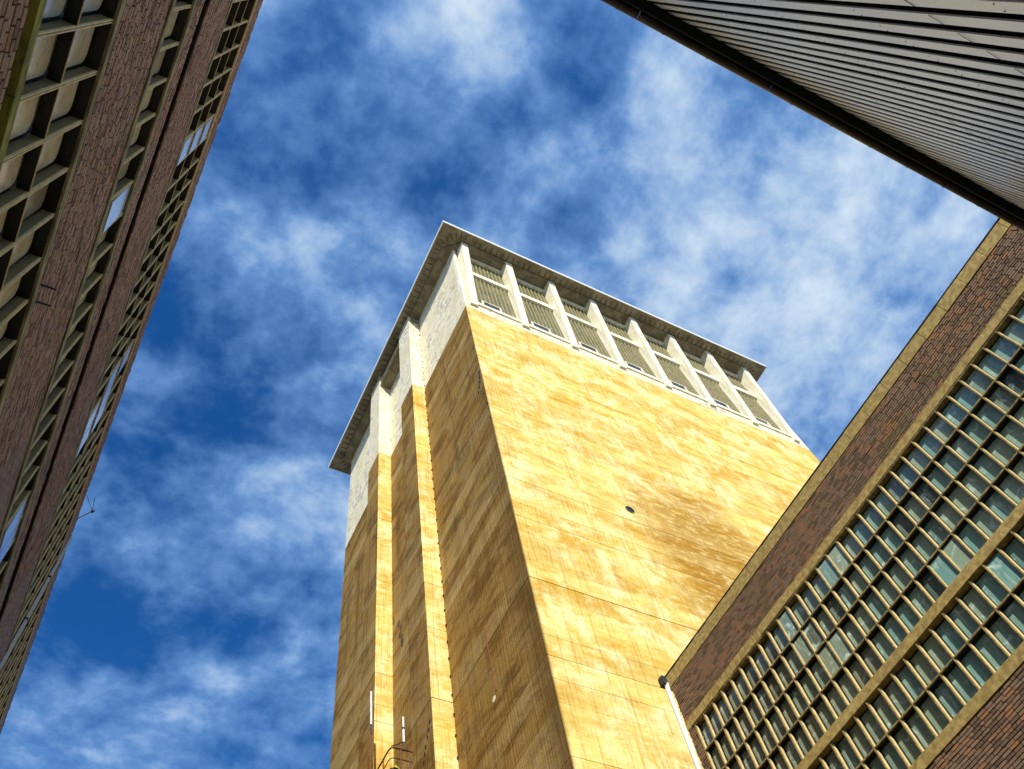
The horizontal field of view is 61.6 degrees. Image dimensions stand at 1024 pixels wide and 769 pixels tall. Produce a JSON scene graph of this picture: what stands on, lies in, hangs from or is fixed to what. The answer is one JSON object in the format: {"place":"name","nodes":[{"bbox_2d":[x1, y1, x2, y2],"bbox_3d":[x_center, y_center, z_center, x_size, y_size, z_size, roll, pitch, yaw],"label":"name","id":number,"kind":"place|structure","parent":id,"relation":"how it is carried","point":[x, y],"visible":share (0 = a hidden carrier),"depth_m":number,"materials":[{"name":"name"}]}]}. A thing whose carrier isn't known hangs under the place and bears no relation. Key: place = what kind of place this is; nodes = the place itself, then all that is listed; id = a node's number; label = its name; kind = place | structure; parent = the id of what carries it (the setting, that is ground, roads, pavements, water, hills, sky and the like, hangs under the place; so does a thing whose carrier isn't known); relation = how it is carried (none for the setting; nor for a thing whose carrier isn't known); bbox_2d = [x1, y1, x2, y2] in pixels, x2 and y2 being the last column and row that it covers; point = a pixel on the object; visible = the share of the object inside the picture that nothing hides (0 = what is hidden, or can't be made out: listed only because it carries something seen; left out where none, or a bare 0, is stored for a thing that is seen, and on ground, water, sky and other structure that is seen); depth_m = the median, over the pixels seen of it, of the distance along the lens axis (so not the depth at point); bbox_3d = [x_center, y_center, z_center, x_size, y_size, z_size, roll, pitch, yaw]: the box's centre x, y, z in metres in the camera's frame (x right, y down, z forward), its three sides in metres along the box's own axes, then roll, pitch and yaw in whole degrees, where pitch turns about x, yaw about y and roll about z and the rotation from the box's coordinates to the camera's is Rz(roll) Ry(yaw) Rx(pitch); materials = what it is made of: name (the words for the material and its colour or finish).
{"place":"outdoors","nodes":[
{"label":"outdoors","id":0,"kind":"place"},
{"bbox_2d":[0,0,997,768],"label":"sky","id":1,"kind":"structure","parent":0,"point":[191,619],"materials":[{"name":"blue"}]},
{"bbox_2d":[328,220,819,768],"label":"concrete tower","id":2,"kind":"structure","parent":0,"point":[570,500],"depth_m":48.63,"materials":[{"name":"yellow concrete"}]},
{"bbox_2d":[601,0,1023,230],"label":"metal clad shed","id":3,"kind":"structure","parent":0,"point":[932,90],"depth_m":7.25,"materials":[{"name":"metal"}]},
{"label":"ground","id":4,"kind":"structure","parent":0,"visible":0},
{"bbox_2d":[0,0,262,733],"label":"tall brick block","id":5,"kind":"structure","parent":4,"relation":"on","point":[111,113],"depth_m":22.24,"materials":[{"name":"brown brick"}]},
{"bbox_2d":[0,154,22,192],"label":"window pane","id":6,"kind":"structure","parent":5,"relation":"in","point":[9,170],"depth_m":13.96,"materials":[{"name":"beige glass"}]},
{"bbox_2d":[9,231,34,266],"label":"window pane","id":7,"kind":"structure","parent":5,"relation":"in","point":[21,248],"depth_m":16.30,"materials":[{"name":"beige glass"}]},
{"bbox_2d":[9,96,38,139],"bbox_3d":[-7.637,-4.132,13.189,0.037,1.710,0.798,22,-69,-18],"label":"window pane","id":8,"kind":"structure","parent":5,"relation":"in","point":[25,113],"depth_m":13.58,"materials":[{"name":"beige glass"}]},
{"bbox_2d":[4,183,48,226],"bbox_3d":[-8.760,-3.359,15.565,0.037,1.850,0.798,22,-69,-18],"label":"window pane","id":9,"kind":"structure","parent":5,"relation":"in","point":[35,200],"depth_m":15.94,"materials":[{"name":"beige glass"}]},
{"bbox_2d":[25,35,55,80],"bbox_3d":[-7.202,-4.937,12.861,0.037,1.710,0.798,22,-69,-18],"label":"window pane","id":10,"kind":"structure","parent":5,"relation":"in","point":[43,48],"depth_m":13.25,"materials":[{"name":"beige glass"}]},
{"bbox_2d":[18,133,63,176],"bbox_3d":[-8.324,-4.164,15.238,0.037,1.850,0.798,22,-69,-18],"label":"window pane","id":11,"kind":"structure","parent":5,"relation":"in","point":[50,150],"depth_m":15.60,"materials":[{"name":"beige glass"}]},
{"bbox_2d":[43,0,65,17],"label":"window pane","id":12,"kind":"structure","parent":5,"relation":"in","point":[53,8],"depth_m":12.96,"materials":[{"name":"beige glass"}]},
{"bbox_2d":[33,81,78,122],"bbox_3d":[-7.888,-4.968,14.910,0.037,1.850,0.798,22,-69,-18],"label":"window pane","id":13,"kind":"structure","parent":5,"relation":"in","point":[66,95],"depth_m":15.26,"materials":[{"name":"beige glass"}]},
{"bbox_2d":[49,27,94,67],"bbox_3d":[-7.453,-5.773,14.582,0.037,1.850,0.798,22,-69,-18],"label":"window pane","id":14,"kind":"structure","parent":5,"relation":"in","point":[83,37],"depth_m":14.93,"materials":[{"name":"beige glass"}]},
{"bbox_2d":[658,218,1023,768],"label":"building","id":15,"kind":"structure","parent":4,"relation":"on","point":[867,612],"depth_m":22.33,"materials":[{"name":"brick"}]},
{"bbox_2d":[779,610,798,639],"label":"window pane","id":16,"kind":"structure","parent":15,"relation":"in","point":[786,621],"depth_m":24.66,"materials":[{"name":"grey glass"}]},
{"bbox_2d":[793,634,812,662],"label":"window pane","id":17,"kind":"structure","parent":15,"relation":"in","point":[800,643],"depth_m":23.80,"materials":[{"name":"grey glass"}]},
{"bbox_2d":[803,620,823,650],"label":"window pane","id":18,"kind":"structure","parent":15,"relation":"in","point":[812,633],"depth_m":23.64,"materials":[{"name":"grey glass"}]},
{"bbox_2d":[805,713,823,741],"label":"window pane","id":19,"kind":"structure","parent":15,"relation":"in","point":[811,722],"depth_m":22.54,"materials":[{"name":"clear glass"}]},
{"bbox_2d":[816,700,834,728],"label":"window pane","id":20,"kind":"structure","parent":15,"relation":"in","point":[822,708],"depth_m":22.37,"materials":[{"name":"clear glass"}]},
{"bbox_2d":[818,557,839,586],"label":"window pane","id":21,"kind":"structure","parent":15,"relation":"in","point":[826,568],"depth_m":24.00,"materials":[{"name":"grey glass"}]},
{"bbox_2d":[818,644,840,675],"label":"window pane","id":22,"kind":"structure","parent":15,"relation":"in","point":[826,655],"depth_m":22.79,"materials":[{"name":"grey glass"}]},
{"bbox_2d":[827,687,846,715],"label":"window pane","id":23,"kind":"structure","parent":15,"relation":"in","point":[836,700],"depth_m":22.20,"materials":[{"name":"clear glass"}]},
{"bbox_2d":[828,544,850,573],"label":"window pane","id":24,"kind":"structure","parent":15,"relation":"in","point":[836,555],"depth_m":23.83,"materials":[{"name":"grey glass"}]},
{"bbox_2d":[829,630,851,662],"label":"window pane","id":25,"kind":"structure","parent":15,"relation":"in","point":[836,641],"depth_m":22.62,"materials":[{"name":"grey glass"}]},
{"bbox_2d":[838,673,858,701],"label":"window pane","id":26,"kind":"structure","parent":15,"relation":"in","point":[845,683],"depth_m":22.04,"materials":[{"name":"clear glass"}]},
{"bbox_2d":[838,737,859,768],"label":"window pane","id":27,"kind":"structure","parent":15,"relation":"in","point":[844,746],"depth_m":21.25,"materials":[{"name":"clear glass"}]},
{"bbox_2d":[842,533,861,557],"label":"window pane","id":28,"kind":"structure","parent":15,"relation":"in","point":[850,543],"depth_m":23.76,"materials":[{"name":"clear glass"}]},
{"bbox_2d":[843,619,863,646],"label":"window pane","id":29,"kind":"structure","parent":15,"relation":"in","point":[851,630],"depth_m":22.55,"materials":[{"name":"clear glass"}]},
{"bbox_2d":[848,569,867,594],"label":"window pane","id":30,"kind":"structure","parent":15,"relation":"in","point":[855,578],"depth_m":23.07,"materials":[{"name":"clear glass"}]},
{"bbox_2d":[849,659,870,687],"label":"window pane","id":31,"kind":"structure","parent":15,"relation":"in","point":[856,668],"depth_m":21.87,"materials":[{"name":"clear glass"}]},
{"bbox_2d":[849,723,872,757],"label":"window pane","id":32,"kind":"structure","parent":15,"relation":"in","point":[858,736],"depth_m":21.08,"materials":[{"name":"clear glass"}]},
{"bbox_2d":[852,519,872,543],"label":"window pane","id":33,"kind":"structure","parent":15,"relation":"in","point":[861,530],"depth_m":23.59,"materials":[{"name":"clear glass"}]},
{"bbox_2d":[854,605,875,633],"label":"window pane","id":34,"kind":"structure","parent":15,"relation":"in","point":[861,615],"depth_m":22.38,"materials":[{"name":"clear glass"}]},
{"bbox_2d":[859,554,879,580],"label":"window pane","id":35,"kind":"structure","parent":15,"relation":"in","point":[868,566],"depth_m":22.90,"materials":[{"name":"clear glass"}]},
{"bbox_2d":[861,645,882,673],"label":"window pane","id":36,"kind":"structure","parent":15,"relation":"in","point":[868,654],"depth_m":21.70,"materials":[{"name":"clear glass"}]},
{"bbox_2d":[861,709,884,742],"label":"window pane","id":37,"kind":"structure","parent":15,"relation":"in","point":[868,718],"depth_m":20.92,"materials":[{"name":"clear glass"}]},
{"bbox_2d":[863,505,883,529],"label":"window pane","id":38,"kind":"structure","parent":15,"relation":"in","point":[871,515],"depth_m":23.42,"materials":[{"name":"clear glass"}]},
{"bbox_2d":[865,591,886,618],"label":"window pane","id":39,"kind":"structure","parent":15,"relation":"in","point":[873,601],"depth_m":22.22,"materials":[{"name":"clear glass"}]},
{"bbox_2d":[870,540,890,565],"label":"window pane","id":40,"kind":"structure","parent":15,"relation":"in","point":[878,550],"depth_m":22.73,"materials":[{"name":"clear glass"}]},
{"bbox_2d":[872,630,894,659],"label":"window pane","id":41,"kind":"structure","parent":15,"relation":"in","point":[882,643],"depth_m":21.53,"materials":[{"name":"clear glass"}]},
{"bbox_2d":[873,491,895,515],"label":"window pane","id":42,"kind":"structure","parent":15,"relation":"in","point":[882,501],"depth_m":23.26,"materials":[{"name":"clear glass"}]},
{"bbox_2d":[873,695,897,728],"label":"window pane","id":43,"kind":"structure","parent":15,"relation":"in","point":[880,704],"depth_m":20.75,"materials":[{"name":"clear glass"}]},
{"bbox_2d":[877,577,899,604],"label":"window pane","id":44,"kind":"structure","parent":15,"relation":"in","point":[885,587],"depth_m":22.05,"materials":[{"name":"clear glass"}]},
{"bbox_2d":[881,526,902,551],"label":"window pane","id":45,"kind":"structure","parent":15,"relation":"in","point":[889,536],"depth_m":22.57,"materials":[{"name":"clear glass"}]},
{"bbox_2d":[882,742,907,768],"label":"window pane","id":46,"kind":"structure","parent":15,"relation":"in","point":[890,753],"depth_m":20.08,"materials":[{"name":"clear glass"}]},
{"bbox_2d":[884,615,906,644],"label":"window pane","id":47,"kind":"structure","parent":15,"relation":"in","point":[892,626],"depth_m":21.37,"materials":[{"name":"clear glass"}]},
{"bbox_2d":[885,477,906,501],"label":"window pane","id":48,"kind":"structure","parent":15,"relation":"in","point":[893,486],"depth_m":23.09,"materials":[{"name":"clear glass"}]},
{"bbox_2d":[886,680,910,713],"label":"window pane","id":49,"kind":"structure","parent":15,"relation":"in","point":[893,690],"depth_m":20.58,"materials":[{"name":"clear glass"}]},
{"bbox_2d":[888,562,911,589],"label":"window pane","id":50,"kind":"structure","parent":15,"relation":"in","point":[896,572],"depth_m":21.88,"materials":[{"name":"clear glass"}]},
{"bbox_2d":[893,511,914,536],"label":"window pane","id":51,"kind":"structure","parent":15,"relation":"in","point":[901,521],"depth_m":22.40,"materials":[{"name":"clear glass"}]},
{"bbox_2d":[896,462,918,486],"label":"window pane","id":52,"kind":"structure","parent":15,"relation":"in","point":[905,472],"depth_m":22.93,"materials":[{"name":"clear glass"}]},
{"bbox_2d":[894,727,920,762],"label":"window pane","id":53,"kind":"structure","parent":15,"relation":"in","point":[902,737],"depth_m":19.86,"materials":[{"name":"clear glass"}]},
{"bbox_2d":[896,601,919,629],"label":"window pane","id":54,"kind":"structure","parent":15,"relation":"in","point":[904,611],"depth_m":21.20,"materials":[{"name":"clear glass"}]},
{"bbox_2d":[897,665,923,699],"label":"window pane","id":55,"kind":"structure","parent":15,"relation":"in","point":[906,676],"depth_m":20.41,"materials":[{"name":"clear glass"}]},
{"bbox_2d":[900,547,923,574],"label":"window pane","id":56,"kind":"structure","parent":15,"relation":"in","point":[909,558],"depth_m":21.71,"materials":[{"name":"clear glass"}]},
{"bbox_2d":[904,497,926,521],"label":"window pane","id":57,"kind":"structure","parent":15,"relation":"in","point":[914,508],"depth_m":22.23,"materials":[{"name":"clear glass"}]},
{"bbox_2d":[907,447,930,471],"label":"window pane","id":58,"kind":"structure","parent":15,"relation":"in","point":[916,457],"depth_m":22.76,"materials":[{"name":"clear glass"}]},
{"bbox_2d":[908,586,932,615],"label":"window pane","id":59,"kind":"structure","parent":15,"relation":"in","point":[919,599],"depth_m":21.03,"materials":[{"name":"clear glass"}]},
{"bbox_2d":[907,712,934,748],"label":"window pane","id":60,"kind":"structure","parent":15,"relation":"in","point":[923,733],"depth_m":19.69,"materials":[{"name":"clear glass"}]},
{"bbox_2d":[912,532,936,559],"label":"window pane","id":61,"kind":"structure","parent":15,"relation":"in","point":[921,543],"depth_m":21.54,"materials":[{"name":"clear glass"}]},
{"bbox_2d":[911,650,937,684],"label":"window pane","id":62,"kind":"structure","parent":15,"relation":"in","point":[926,670],"depth_m":20.24,"materials":[{"name":"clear glass"}]},
{"bbox_2d":[916,481,939,506],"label":"window pane","id":63,"kind":"structure","parent":15,"relation":"in","point":[925,492],"depth_m":22.06,"materials":[{"name":"clear glass"}]},
{"bbox_2d":[918,432,942,456],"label":"window pane","id":64,"kind":"structure","parent":15,"relation":"in","point":[928,442],"depth_m":22.59,"materials":[{"name":"blue glass"}]},
{"bbox_2d":[921,571,945,599],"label":"window pane","id":65,"kind":"structure","parent":15,"relation":"in","point":[930,582],"depth_m":20.86,"materials":[{"name":"black glass"}]},
{"bbox_2d":[920,696,948,733],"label":"window pane","id":66,"kind":"structure","parent":15,"relation":"in","point":[939,721],"depth_m":19.52,"materials":[{"name":"grey glass"}]},
{"bbox_2d":[924,517,949,544],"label":"window pane","id":67,"kind":"structure","parent":15,"relation":"in","point":[934,528],"depth_m":21.38,"materials":[{"name":"grey glass"}]},
{"bbox_2d":[923,635,951,668],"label":"window pane","id":68,"kind":"structure","parent":15,"relation":"in","point":[933,647],"depth_m":20.07,"materials":[{"name":"grey glass"}]},
{"bbox_2d":[927,466,951,491],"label":"window pane","id":69,"kind":"structure","parent":15,"relation":"in","point":[940,479],"depth_m":21.90,"materials":[{"name":"grey glass"}]},
{"bbox_2d":[930,416,954,441],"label":"window pane","id":70,"kind":"structure","parent":15,"relation":"in","point":[940,427],"depth_m":22.42,"materials":[{"name":"grey glass"}]},
{"bbox_2d":[930,553,958,585],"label":"window pane","id":71,"kind":"structure","parent":15,"relation":"in","point":[946,571],"depth_m":20.61,"materials":[{"name":"teal glass"}]},
{"bbox_2d":[934,681,963,717],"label":"window pane","id":72,"kind":"structure","parent":15,"relation":"in","point":[943,692],"depth_m":19.35,"materials":[{"name":"grey glass"}]},
{"bbox_2d":[936,501,962,529],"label":"window pane","id":73,"kind":"structure","parent":15,"relation":"in","point":[946,512],"depth_m":21.21,"materials":[{"name":"grey glass"}]},
{"bbox_2d":[936,620,965,653],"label":"window pane","id":74,"kind":"structure","parent":15,"relation":"in","point":[946,631],"depth_m":19.90,"materials":[{"name":"grey glass"}]},
{"bbox_2d":[939,450,964,475],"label":"window pane","id":75,"kind":"structure","parent":15,"relation":"in","point":[951,462],"depth_m":21.73,"materials":[{"name":"grey glass"}]},
{"bbox_2d":[942,401,967,425],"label":"window pane","id":76,"kind":"structure","parent":15,"relation":"in","point":[953,412],"depth_m":22.26,"materials":[{"name":"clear glass"}]},
{"bbox_2d":[942,537,972,569],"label":"window pane","id":77,"kind":"structure","parent":15,"relation":"in","point":[954,550],"depth_m":20.44,"materials":[{"name":"green glass"}]},
{"bbox_2d":[948,485,975,513],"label":"window pane","id":78,"kind":"structure","parent":15,"relation":"in","point":[959,497],"depth_m":21.05,"materials":[{"name":"clear glass"}]},
{"bbox_2d":[947,665,977,701],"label":"window pane","id":79,"kind":"structure","parent":15,"relation":"in","point":[966,688],"depth_m":19.19,"materials":[{"name":"clear glass"}]},
{"bbox_2d":[949,603,979,637],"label":"window pane","id":80,"kind":"structure","parent":15,"relation":"in","point":[961,617],"depth_m":19.74,"materials":[{"name":"clear glass"}]},
{"bbox_2d":[952,434,977,460],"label":"window pane","id":81,"kind":"structure","parent":15,"relation":"in","point":[962,445],"depth_m":21.56,"materials":[{"name":"clear glass"}]},
{"bbox_2d":[954,385,979,409],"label":"window pane","id":82,"kind":"structure","parent":15,"relation":"in","point":[964,396],"depth_m":22.09,"materials":[{"name":"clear glass"}]},
{"bbox_2d":[958,523,986,552],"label":"window pane","id":83,"kind":"structure","parent":15,"relation":"in","point":[969,534],"depth_m":20.36,"materials":[{"name":"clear glass"}]},
{"bbox_2d":[961,469,988,497],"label":"window pane","id":84,"kind":"structure","parent":15,"relation":"in","point":[972,480],"depth_m":20.88,"materials":[{"name":"clear glass"}]},
{"bbox_2d":[964,419,990,444],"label":"window pane","id":85,"kind":"structure","parent":15,"relation":"in","point":[977,431],"depth_m":21.40,"materials":[{"name":"clear glass"}]},
{"bbox_2d":[962,649,992,685],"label":"window pane","id":86,"kind":"structure","parent":15,"relation":"in","point":[973,663],"depth_m":19.02,"materials":[{"name":"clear glass"}]},
{"bbox_2d":[963,587,993,621],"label":"window pane","id":87,"kind":"structure","parent":15,"relation":"in","point":[973,599],"depth_m":19.57,"materials":[{"name":"clear glass"}]},
{"bbox_2d":[966,369,992,393],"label":"window pane","id":88,"kind":"structure","parent":15,"relation":"in","point":[977,380],"depth_m":21.92,"materials":[{"name":"clear glass"}]},
{"bbox_2d":[972,507,1000,536],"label":"window pane","id":89,"kind":"structure","parent":15,"relation":"in","point":[983,518],"depth_m":20.19,"materials":[{"name":"clear glass"}]},
{"bbox_2d":[974,453,1002,480],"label":"window pane","id":90,"kind":"structure","parent":15,"relation":"in","point":[987,466],"depth_m":20.71,"materials":[{"name":"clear glass"}]},
{"bbox_2d":[976,402,1003,427],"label":"window pane","id":91,"kind":"structure","parent":15,"relation":"in","point":[989,414],"depth_m":21.23,"materials":[{"name":"clear glass"}]},
{"bbox_2d":[975,633,1007,669],"bbox_3d":[10.545,5.861,18.811,0.017,0.870,0.423,23,-69,-18],"label":"window pane","id":92,"kind":"structure","parent":15,"relation":"in","point":[986,645],"depth_m":18.85,"materials":[{"name":"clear glass"}]},
{"bbox_2d":[978,353,1005,377],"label":"window pane","id":93,"kind":"structure","parent":15,"relation":"in","point":[990,364],"depth_m":21.76,"materials":[{"name":"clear glass"}]},
{"bbox_2d":[976,571,1008,605],"bbox_3d":[10.873,4.611,19.362,0.015,0.890,0.423,22,-69,-18],"label":"window pane","id":94,"kind":"structure","parent":15,"relation":"in","point":[987,582],"depth_m":19.40,"materials":[{"name":"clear glass"}]},
{"bbox_2d":[985,491,1014,519],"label":"window pane","id":95,"kind":"structure","parent":15,"relation":"in","point":[1001,506],"depth_m":20.03,"materials":[{"name":"clear glass"}]},
{"bbox_2d":[987,436,1016,464],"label":"window pane","id":96,"kind":"structure","parent":15,"relation":"in","point":[1000,449],"depth_m":20.54,"materials":[{"name":"clear glass"}]},
{"bbox_2d":[989,386,1017,411],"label":"window pane","id":97,"kind":"structure","parent":15,"relation":"in","point":[1001,397],"depth_m":21.06,"materials":[{"name":"clear glass"}]},
{"bbox_2d":[991,337,1018,360],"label":"window pane","id":98,"kind":"structure","parent":15,"relation":"in","point":[1004,348],"depth_m":21.59,"materials":[{"name":"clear glass"}]},
{"bbox_2d":[987,552,1023,589],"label":"window pane","id":99,"kind":"structure","parent":15,"relation":"in","point":[999,565],"depth_m":19.16,"materials":[{"name":"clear glass"}]},
{"bbox_2d":[990,616,1023,652],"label":"window pane","id":100,"kind":"structure","parent":15,"relation":"in","point":[1001,629],"depth_m":18.68,"materials":[{"name":"clear glass"}]},
{"bbox_2d":[999,474,1023,503],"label":"window pane","id":101,"kind":"structure","parent":15,"relation":"in","point":[1011,486],"depth_m":19.88,"materials":[{"name":"clear glass"}]},
{"bbox_2d":[1000,420,1023,447],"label":"window pane","id":102,"kind":"structure","parent":15,"relation":"in","point":[1013,432],"depth_m":20.42,"materials":[{"name":"clear glass"}]},
{"bbox_2d":[1002,369,1023,394],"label":"window pane","id":103,"kind":"structure","parent":15,"relation":"in","point":[1014,380],"depth_m":20.94,"materials":[{"name":"clear glass"}]},
{"bbox_2d":[1003,320,1023,344],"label":"window pane","id":104,"kind":"structure","parent":15,"relation":"in","point":[1015,331],"depth_m":21.48,"materials":[{"name":"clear glass"}]},
{"bbox_2d":[1004,599,1023,632],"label":"window pane","id":105,"kind":"structure","parent":15,"relation":"in","point":[1015,611],"depth_m":18.65,"materials":[{"name":"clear glass"}]},
{"bbox_2d":[1004,537,1023,568],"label":"window pane","id":106,"kind":"structure","parent":15,"relation":"in","point":[1015,549],"depth_m":19.21,"materials":[{"name":"clear glass"}]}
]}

